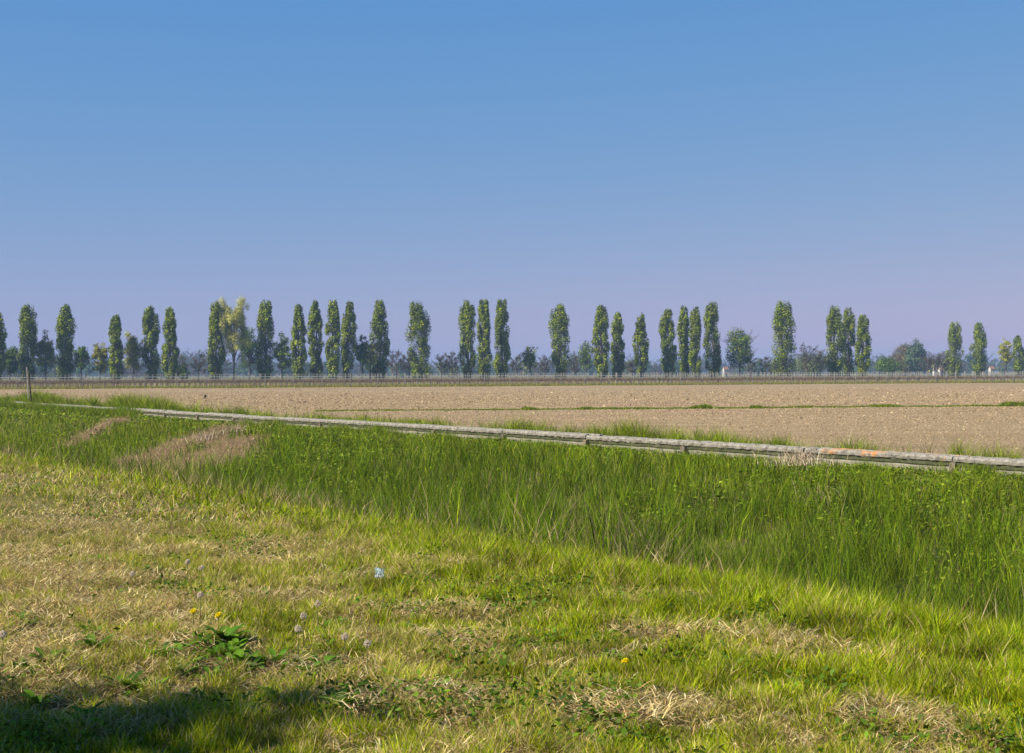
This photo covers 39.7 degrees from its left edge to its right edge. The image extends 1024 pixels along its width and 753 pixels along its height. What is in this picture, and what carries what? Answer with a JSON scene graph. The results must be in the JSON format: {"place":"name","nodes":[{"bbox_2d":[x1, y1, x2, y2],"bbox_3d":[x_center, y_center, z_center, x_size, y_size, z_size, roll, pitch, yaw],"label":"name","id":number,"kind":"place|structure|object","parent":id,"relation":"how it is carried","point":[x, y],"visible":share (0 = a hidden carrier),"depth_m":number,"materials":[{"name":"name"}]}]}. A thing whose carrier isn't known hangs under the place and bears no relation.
{"place":"outdoors","nodes":[
{"label":"outdoors","id":0,"kind":"place"},
{"bbox_2d":[0,383,1023,458],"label":"ploughed field","id":1,"kind":"structure","parent":0,"point":[866,387],"depth_m":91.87,"materials":[{"name":"soil"}]},
{"bbox_2d":[314,400,1023,411],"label":"furrow grass","id":2,"kind":"structure","parent":1,"relation":"on","point":[1004,404],"depth_m":91.05,"materials":[{"name":"green plant"}]},
{"bbox_2d":[0,372,1023,752],"bbox_3d":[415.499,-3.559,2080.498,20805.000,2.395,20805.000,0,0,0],"label":"ground","id":3,"kind":"structure","parent":0,"point":[224,440],"depth_m":18.71,"materials":[{"name":"brown soil"}]},
{"bbox_2d":[0,312,7,379],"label":"poplar tree","id":4,"kind":"object","parent":3,"relation":"on","point":[3,335],"visible":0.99,"depth_m":388.37,"materials":[{"name":"green plant"}]},
{"bbox_2d":[2,345,20,383],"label":"leafy tree","id":5,"kind":"object","parent":3,"relation":"on","point":[10,355],"visible":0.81,"depth_m":394.81,"materials":[{"name":"green plant"}]},
{"bbox_2d":[16,303,39,383],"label":"poplar tree","id":6,"kind":"object","parent":3,"relation":"on","point":[28,330],"visible":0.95,"depth_m":394.69,"materials":[{"name":"green plant"}]},
{"bbox_2d":[17,689,66,707],"bbox_3d":[-1.941,1.327,5.831,0.190,0.061,0.179,0,0,36],"label":"broadleaf weed","id":7,"kind":"object","parent":3,"relation":"on","point":[38,699],"visible":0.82,"depth_m":5.84,"materials":[{"name":"green plant"}]},
{"bbox_2d":[36,329,58,380],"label":"leafy tree","id":8,"kind":"object","parent":3,"relation":"on","point":[46,349],"visible":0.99,"depth_m":397.33,"materials":[{"name":"green plant"}]},
{"bbox_2d":[27,647,67,665],"bbox_3d":[-2.132,1.289,6.494,0.198,0.077,0.204,0,0,-33],"label":"broadleaf weed","id":9,"kind":"object","parent":3,"relation":"on","point":[41,653],"visible":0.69,"depth_m":6.51,"materials":[{"name":"green plant"}]},
{"bbox_2d":[55,304,77,380],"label":"poplar tree","id":10,"kind":"object","parent":3,"relation":"on","point":[65,347],"visible":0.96,"depth_m":402.13,"materials":[{"name":"green plant"}]},
{"bbox_2d":[71,346,90,380],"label":"leafy tree","id":11,"kind":"object","parent":3,"relation":"on","point":[81,356],"visible":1,"depth_m":400.27,"materials":[{"name":"green plant"}]},
{"bbox_2d":[75,361,93,377],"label":"distant tree","id":12,"kind":"object","parent":3,"relation":"on","point":[88,370],"visible":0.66,"depth_m":937.62,"materials":[{"name":"green plant"}]},
{"bbox_2d":[69,701,109,719],"bbox_3d":[-1.688,1.323,5.597,0.212,0.063,0.198,0,0,-38],"label":"broadleaf weed","id":13,"kind":"object","parent":3,"relation":"on","point":[93,708],"visible":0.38,"depth_m":5.61,"materials":[{"name":"green plant"}]},
{"bbox_2d":[74,634,113,653],"bbox_3d":[-2.000,1.282,6.797,0.204,0.077,0.198,0,0,-10],"label":"broadleaf weed","id":14,"kind":"object","parent":3,"relation":"on","point":[88,637],"visible":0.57,"depth_m":6.80,"materials":[{"name":"green plant"}]},
{"bbox_2d":[91,342,109,378],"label":"leafy tree","id":15,"kind":"object","parent":3,"relation":"on","point":[101,355],"visible":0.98,"depth_m":401.41,"materials":[{"name":"green plant"}]},
{"bbox_2d":[107,314,124,379],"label":"poplar tree","id":16,"kind":"object","parent":3,"relation":"on","point":[115,341],"visible":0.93,"depth_m":399.00,"materials":[{"name":"green plant"}]},
{"bbox_2d":[100,671,151,696],"bbox_3d":[-1.645,1.309,6.036,0.204,0.077,0.198,0,0,6],"label":"broadleaf weed","id":17,"kind":"object","parent":3,"relation":"on","point":[127,682],"visible":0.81,"depth_m":6.04,"materials":[{"name":"green plant"}]},
{"bbox_2d":[122,331,146,378],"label":"leafy tree","id":18,"kind":"object","parent":3,"relation":"on","point":[135,355],"visible":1,"depth_m":403.75,"materials":[{"name":"green plant"}]},
{"bbox_2d":[141,306,160,380],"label":"poplar tree","id":19,"kind":"object","parent":3,"relation":"on","point":[150,326],"visible":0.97,"depth_m":406.43,"materials":[{"name":"green plant"}]},
{"bbox_2d":[161,306,180,382],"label":"poplar tree","id":20,"kind":"object","parent":3,"relation":"on","point":[169,328],"visible":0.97,"depth_m":400.48,"materials":[{"name":"green plant"}]},
{"bbox_2d":[176,365,190,379],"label":"shrub","id":21,"kind":"object","parent":3,"relation":"on","point":[182,371],"visible":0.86,"depth_m":407.93,"materials":[{"name":"green plant"}]},
{"bbox_2d":[189,351,207,378],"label":"bare tree","id":22,"kind":"object","parent":3,"relation":"on","point":[198,364],"visible":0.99,"depth_m":429.55,"materials":[{"name":"grey plant"}]},
{"bbox_2d":[199,348,231,377],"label":"distant tree","id":23,"kind":"object","parent":3,"relation":"on","point":[226,363],"visible":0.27,"depth_m":880.10,"materials":[{"name":"grey plant"}]},
{"bbox_2d":[207,301,226,378],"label":"poplar tree","id":24,"kind":"object","parent":3,"relation":"on","point":[215,362],"visible":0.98,"depth_m":408.84,"materials":[{"name":"green plant"}]},
{"bbox_2d":[197,624,251,644],"bbox_3d":[-1.404,1.259,6.906,0.238,0.090,0.231,0,0,33],"label":"broadleaf weed","id":25,"kind":"object","parent":3,"relation":"on","point":[228,630],"visible":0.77,"depth_m":6.93,"materials":[{"name":"green plant"}]},
{"bbox_2d":[217,295,252,379],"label":"budding tree","id":26,"kind":"object","parent":3,"relation":"on","point":[234,318],"visible":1,"depth_m":410.52,"materials":[{"name":"green plant"}]},
{"bbox_2d":[218,650,254,667],"bbox_3d":[-1.242,1.285,6.412,0.179,0.061,0.190,0,0,-1],"label":"broadleaf weed","id":27,"kind":"object","parent":3,"relation":"on","point":[237,652],"visible":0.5,"depth_m":6.43,"materials":[{"name":"green plant"}]},
{"bbox_2d":[237,325,259,373],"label":"leafy tree","id":28,"kind":"object","parent":3,"relation":"on","point":[248,352],"visible":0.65,"depth_m":425.04,"materials":[{"name":"green plant"}]},
{"bbox_2d":[239,655,264,670],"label":"broadleaf weed","id":29,"kind":"object","parent":3,"relation":"on","point":[254,662],"visible":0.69,"depth_m":6.40,"materials":[{"name":"green plant"}]},
{"bbox_2d":[254,300,275,379],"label":"poplar tree","id":30,"kind":"object","parent":3,"relation":"on","point":[264,324],"visible":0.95,"depth_m":417.31,"materials":[{"name":"green plant"}]},
{"bbox_2d":[259,648,290,662],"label":"broadleaf weed","id":31,"kind":"object","parent":3,"relation":"on","point":[279,656],"visible":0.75,"depth_m":6.51,"materials":[{"name":"green plant"}]},
{"bbox_2d":[270,331,291,378],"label":"leafy tree","id":32,"kind":"object","parent":3,"relation":"on","point":[281,349],"visible":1,"depth_m":415.01,"materials":[{"name":"green plant"}]},
{"bbox_2d":[290,304,307,379],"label":"poplar tree","id":33,"kind":"object","parent":3,"relation":"on","point":[298,327],"visible":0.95,"depth_m":412.26,"materials":[{"name":"green plant"}]},
{"bbox_2d":[307,300,324,378],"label":"poplar tree","id":34,"kind":"object","parent":3,"relation":"on","point":[315,323],"visible":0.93,"depth_m":418.51,"materials":[{"name":"green plant"}]},
{"bbox_2d":[308,653,340,666],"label":"broadleaf weed","id":35,"kind":"object","parent":3,"relation":"on","point":[327,657],"visible":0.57,"depth_m":6.49,"materials":[{"name":"green plant"}]},
{"bbox_2d":[324,299,340,380],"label":"poplar tree","id":36,"kind":"object","parent":3,"relation":"on","point":[332,366],"visible":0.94,"depth_m":412.03,"materials":[{"name":"green plant"}]},
{"bbox_2d":[318,689,361,713],"bbox_3d":[-0.694,1.308,5.680,0.204,0.077,0.198,0,0,-23],"label":"broadleaf weed","id":37,"kind":"object","parent":3,"relation":"on","point":[345,701],"visible":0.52,"depth_m":5.71,"materials":[{"name":"green plant"}]},
{"bbox_2d":[340,301,358,378],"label":"poplar tree","id":38,"kind":"object","parent":3,"relation":"on","point":[349,319],"visible":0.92,"depth_m":418.31,"materials":[{"name":"green plant"}]},
{"bbox_2d":[353,334,369,372],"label":"leafy tree","id":39,"kind":"object","parent":3,"relation":"on","point":[360,354],"visible":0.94,"depth_m":420.73,"materials":[{"name":"green plant"}]},
{"bbox_2d":[363,340,379,378],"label":"leafy tree","id":40,"kind":"object","parent":3,"relation":"on","point":[371,359],"visible":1,"depth_m":417.56,"materials":[{"name":"green plant"}]},
{"bbox_2d":[369,300,390,378],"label":"poplar tree","id":41,"kind":"object","parent":3,"relation":"on","point":[380,331],"visible":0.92,"depth_m":425.39,"materials":[{"name":"green plant"}]},
{"bbox_2d":[387,351,410,377],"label":"bare tree","id":42,"kind":"object","parent":3,"relation":"on","point":[393,356],"visible":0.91,"depth_m":445.08,"materials":[{"name":"grey plant"}]},
{"bbox_2d":[404,301,431,381],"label":"poplar tree","id":43,"kind":"object","parent":3,"relation":"on","point":[419,323],"visible":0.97,"depth_m":421.28,"materials":[{"name":"green plant"}]},
{"bbox_2d":[432,353,448,377],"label":"bare tree","id":44,"kind":"object","parent":3,"relation":"on","point":[440,359],"visible":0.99,"depth_m":448.58,"materials":[{"name":"grey plant"}]},
{"bbox_2d":[445,350,458,372],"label":"bare tree","id":45,"kind":"object","parent":3,"relation":"on","point":[452,367],"visible":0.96,"depth_m":449.19,"materials":[{"name":"grey plant"}]},
{"bbox_2d":[457,299,476,379],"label":"poplar tree","id":46,"kind":"object","parent":3,"relation":"on","point":[466,316],"visible":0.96,"depth_m":429.30,"materials":[{"name":"green plant"}]},
{"bbox_2d":[475,298,491,381],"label":"poplar tree","id":47,"kind":"object","parent":3,"relation":"on","point":[484,353],"visible":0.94,"depth_m":423.22,"materials":[{"name":"green plant"}]},
{"bbox_2d":[492,299,510,378],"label":"poplar tree","id":48,"kind":"object","parent":3,"relation":"on","point":[502,342],"visible":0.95,"depth_m":429.45,"materials":[{"name":"green plant"}]},
{"bbox_2d":[0,460,1020,752],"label":"mown straw","id":49,"kind":"object","parent":3,"relation":"on","point":[32,610],"visible":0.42,"depth_m":6.92,"materials":[{"name":"beige plant"}]},
{"bbox_2d":[0,406,1020,629],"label":"dead reeds","id":50,"kind":"object","parent":3,"relation":"on","point":[802,457],"visible":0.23,"depth_m":30.40,"materials":[{"name":"plant"}]},
{"bbox_2d":[0,447,1023,752],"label":"verge grass","id":51,"kind":"structure","parent":3,"relation":"on","point":[930,647],"depth_m":7.01,"materials":[{"name":"green plant"}]},
{"bbox_2d":[0,408,1023,625],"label":"ditch grass","id":52,"kind":"structure","parent":3,"relation":"on","point":[560,513],"depth_m":28.82,"materials":[{"name":"green plant"}]},
{"bbox_2d":[0,387,1023,481],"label":"margin grass","id":53,"kind":"structure","parent":3,"relation":"on","point":[128,404],"depth_m":54.88,"materials":[{"name":"green plant"}]},
{"bbox_2d":[0,455,1023,752],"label":"verge weeds","id":54,"kind":"object","parent":3,"relation":"on","point":[476,697],"visible":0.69,"depth_m":5.90,"materials":[{"name":"green plant"}]},
{"bbox_2d":[0,407,1023,609],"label":"bank weeds","id":55,"kind":"object","parent":3,"relation":"on","point":[548,445],"visible":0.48,"depth_m":34.37,"materials":[{"name":"green plant"}]},
{"bbox_2d":[510,353,521,377],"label":"bare tree","id":56,"kind":"object","parent":3,"relation":"on","point":[515,362],"visible":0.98,"depth_m":454.37,"materials":[{"name":"grey plant"}]},
{"bbox_2d":[14,401,1023,477],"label":"irrigation channel","id":57,"kind":"object","parent":3,"relation":"on","point":[911,459],"visible":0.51,"depth_m":42.66,"materials":[{"name":"concrete"}]},
{"bbox_2d":[520,346,539,378],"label":"leafy tree","id":58,"kind":"object","parent":3,"relation":"on","point":[530,358],"visible":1,"depth_m":433.21,"materials":[{"name":"green plant"}]},
{"bbox_2d":[547,303,570,378],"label":"poplar tree","id":59,"kind":"object","parent":3,"relation":"on","point":[559,321],"visible":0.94,"depth_m":438.86,"materials":[{"name":"green plant"}]},
{"bbox_2d":[577,340,597,372],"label":"leafy tree","id":60,"kind":"object","parent":3,"relation":"on","point":[584,352],"visible":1,"depth_m":437.70,"materials":[{"name":"green plant"}]},
{"bbox_2d":[591,304,609,380],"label":"poplar tree","id":61,"kind":"object","parent":3,"relation":"on","point":[600,356],"visible":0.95,"depth_m":434.26,"materials":[{"name":"green plant"}]},
{"bbox_2d":[610,311,625,380],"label":"poplar tree","id":62,"kind":"object","parent":3,"relation":"on","point":[617,357],"visible":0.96,"depth_m":440.51,"materials":[{"name":"green plant"}]},
{"bbox_2d":[632,313,649,380],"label":"poplar tree","id":63,"kind":"object","parent":3,"relation":"on","point":[641,334],"visible":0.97,"depth_m":434.60,"materials":[{"name":"green plant"}]},
{"bbox_2d":[658,308,678,380],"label":"poplar tree","id":64,"kind":"object","parent":3,"relation":"on","point":[669,354],"visible":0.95,"depth_m":441.47,"materials":[{"name":"green plant"}]},
{"bbox_2d":[676,305,689,376],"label":"poplar tree","id":65,"kind":"object","parent":3,"relation":"on","point":[682,330],"visible":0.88,"depth_m":448.25,"materials":[{"name":"green plant"}]},
{"bbox_2d":[687,306,701,380],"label":"poplar tree","id":66,"kind":"object","parent":3,"relation":"on","point":[695,332],"visible":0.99,"depth_m":441.24,"materials":[{"name":"green plant"}]},
{"bbox_2d":[702,301,721,378],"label":"poplar tree","id":67,"kind":"object","parent":3,"relation":"on","point":[710,317],"visible":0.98,"depth_m":447.83,"materials":[{"name":"green plant"}]},
{"bbox_2d":[717,326,757,376],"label":"leafy tree","id":68,"kind":"object","parent":3,"relation":"on","point":[743,356],"visible":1,"depth_m":447.99,"materials":[{"name":"green plant"}]},
{"bbox_2d":[769,299,797,379],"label":"poplar tree","id":69,"kind":"object","parent":3,"relation":"on","point":[782,315],"visible":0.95,"depth_m":444.32,"materials":[{"name":"green plant"}]},
{"bbox_2d":[799,342,818,379],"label":"bare tree","id":70,"kind":"object","parent":3,"relation":"on","point":[807,359],"visible":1,"depth_m":476.65,"materials":[{"name":"grey plant"}]},
{"bbox_2d":[791,352,830,375],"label":"shrub","id":71,"kind":"object","parent":3,"relation":"on","point":[813,368],"visible":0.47,"depth_m":565.73,"materials":[{"name":"green plant"}]},
{"bbox_2d":[812,349,826,375],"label":"bare tree","id":72,"kind":"object","parent":3,"relation":"on","point":[819,357],"visible":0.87,"depth_m":477.60,"materials":[{"name":"grey plant"}]},
{"bbox_2d":[824,305,847,379],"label":"poplar tree","id":73,"kind":"object","parent":3,"relation":"on","point":[834,323],"visible":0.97,"depth_m":453.61,"materials":[{"name":"green plant"}]},
{"bbox_2d":[841,307,856,379],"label":"poplar tree","id":74,"kind":"object","parent":3,"relation":"on","point":[849,320],"visible":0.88,"depth_m":460.58,"materials":[{"name":"green plant"}]},
{"bbox_2d":[854,315,871,375],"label":"poplar tree","id":75,"kind":"object","parent":3,"relation":"on","point":[863,358],"visible":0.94,"depth_m":453.13,"materials":[{"name":"green plant"}]},
{"bbox_2d":[871,355,905,375],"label":"shrub","id":76,"kind":"object","parent":3,"relation":"on","point":[885,364],"visible":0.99,"depth_m":572.62,"materials":[{"name":"green plant"}]},
{"bbox_2d":[891,342,913,375],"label":"round bush tree","id":77,"kind":"object","parent":3,"relation":"on","point":[902,354],"visible":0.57,"depth_m":690.09,"materials":[{"name":"grey plant"}]},
{"bbox_2d":[902,338,929,374],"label":"round bush tree","id":78,"kind":"object","parent":3,"relation":"on","point":[914,351],"visible":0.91,"depth_m":680.01,"materials":[{"name":"green plant"}]},
{"bbox_2d":[919,354,935,377],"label":"bare tree","id":79,"kind":"object","parent":3,"relation":"on","point":[926,360],"visible":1,"depth_m":486.06,"materials":[{"name":"grey plant"}]},
{"bbox_2d":[931,352,951,377],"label":"bare tree","id":80,"kind":"object","parent":3,"relation":"on","point":[940,361],"visible":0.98,"depth_m":487.33,"materials":[{"name":"grey plant"}]},
{"bbox_2d":[945,320,964,375],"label":"poplar tree","id":81,"kind":"object","parent":3,"relation":"on","point":[954,333],"visible":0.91,"depth_m":567.60,"materials":[{"name":"green plant"}]},
{"bbox_2d":[968,321,987,375],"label":"poplar tree","id":82,"kind":"object","parent":3,"relation":"on","point":[979,356],"visible":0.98,"depth_m":559.73,"materials":[{"name":"green plant"}]},
{"bbox_2d":[996,339,1015,371],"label":"leafy tree","id":83,"kind":"object","parent":3,"relation":"on","point":[1005,356],"visible":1,"depth_m":514.93,"materials":[{"name":"green plant"}]},
{"bbox_2d":[1011,335,1023,376],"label":"poplar tree","id":84,"kind":"object","parent":3,"relation":"on","point":[1018,365],"visible":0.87,"depth_m":570.35,"materials":[{"name":"green plant"}]},
{"bbox_2d":[0,380,1023,388],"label":"vineyard grass","id":85,"kind":"structure","parent":0,"point":[379,385],"depth_m":258.76,"materials":[{"name":"green plant"}]},
{"bbox_2d":[0,0,1023,374],"label":"sky","id":86,"kind":"structure","parent":0,"point":[632,158],"materials":[{"name":"blue"}]},
{"bbox_2d":[1,380,1023,388],"bbox_3d":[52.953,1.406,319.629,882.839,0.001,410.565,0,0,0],"label":"vineyard ground","id":87,"kind":"structure","parent":0,"point":[476,383],"depth_m":311.50,"materials":[{"name":"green plant"}]},
{"bbox_2d":[6,372,911,385],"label":"vine trellis","id":88,"kind":"object","parent":87,"relation":"on","point":[505,376],"visible":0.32,"depth_m":289.69,"materials":[{"name":"metal"}]},
{"bbox_2d":[18,371,955,385],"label":"vine trellis","id":89,"kind":"object","parent":87,"relation":"on","point":[821,374],"visible":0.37,"depth_m":275.40,"materials":[{"name":"metal"}]},
{"bbox_2d":[6,371,972,385],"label":"vine trellis","id":90,"kind":"object","parent":87,"relation":"on","point":[520,375],"visible":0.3,"depth_m":288.20,"materials":[{"name":"metal"}]},
{"bbox_2d":[4,371,991,386],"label":"vine trellis","id":91,"kind":"object","parent":87,"relation":"on","point":[276,376],"visible":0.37,"depth_m":277.82,"materials":[{"name":"metal"}]},
{"bbox_2d":[2,371,1010,386],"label":"vine trellis","id":92,"kind":"object","parent":87,"relation":"on","point":[34,377],"visible":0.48,"depth_m":274.17,"materials":[{"name":"metal"}]},
{"bbox_2d":[0,371,1016,385],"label":"vine trellis","id":93,"kind":"object","parent":87,"relation":"on","point":[536,375],"visible":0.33,"depth_m":283.67,"materials":[{"name":"metal"}]},
{"bbox_2d":[12,371,1007,384],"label":"vine trellis","id":94,"kind":"object","parent":87,"relation":"on","point":[534,375],"visible":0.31,"depth_m":287.43,"materials":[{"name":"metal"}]},
{"bbox_2d":[0,371,1022,387],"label":"vine trellis","id":95,"kind":"object","parent":87,"relation":"on","point":[451,378],"visible":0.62,"depth_m":264.68,"materials":[{"name":"metal"}]},
{"bbox_2d":[0,375,1023,388],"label":"vineyard vines","id":96,"kind":"object","parent":87,"relation":"on","point":[808,380],"visible":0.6,"depth_m":263.88,"materials":[{"name":"green plant"}]},
{"bbox_2d":[11,371,1013,387],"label":"vine trellis","id":97,"kind":"object","parent":87,"relation":"on","point":[855,374],"visible":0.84,"depth_m":261.81,"materials":[{"name":"metal"}]},
{"bbox_2d":[21,371,1005,386],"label":"vine trellis","id":98,"kind":"object","parent":87,"relation":"on","point":[581,376],"visible":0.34,"depth_m":307.96,"materials":[{"name":"metal"}]},
{"bbox_2d":[11,371,1017,386],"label":"vine trellis","id":99,"kind":"object","parent":87,"relation":"on","point":[546,375],"visible":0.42,"depth_m":283.07,"materials":[{"name":"metal"}]},
{"bbox_2d":[24,371,1005,384],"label":"vine trellis","id":100,"kind":"object","parent":87,"relation":"on","point":[479,377],"visible":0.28,"depth_m":296.60,"materials":[{"name":"metal"}]},
{"bbox_2d":[25,371,1019,386],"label":"vine trellis","id":101,"kind":"object","parent":87,"relation":"on","point":[449,377],"visible":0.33,"depth_m":271.38,"materials":[{"name":"metal"}]},
{"bbox_2d":[31,371,1021,385],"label":"vine trellis","id":102,"kind":"object","parent":87,"relation":"on","point":[491,377],"visible":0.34,"depth_m":292.22,"materials":[{"name":"metal"}]},
{"bbox_2d":[42,371,1012,387],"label":"vine trellis","id":103,"kind":"object","parent":87,"relation":"on","point":[543,373],"visible":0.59,"depth_m":266.81,"materials":[{"name":"metal"}]},
{"bbox_2d":[38,371,1020,386],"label":"vine trellis","id":104,"kind":"object","parent":87,"relation":"on","point":[488,377],"visible":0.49,"depth_m":265.23,"materials":[{"name":"metal"}]},
{"bbox_2d":[78,371,1014,384],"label":"vine trellis","id":105,"kind":"object","parent":87,"relation":"on","point":[657,375],"visible":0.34,"depth_m":309.27,"materials":[{"name":"metal"}]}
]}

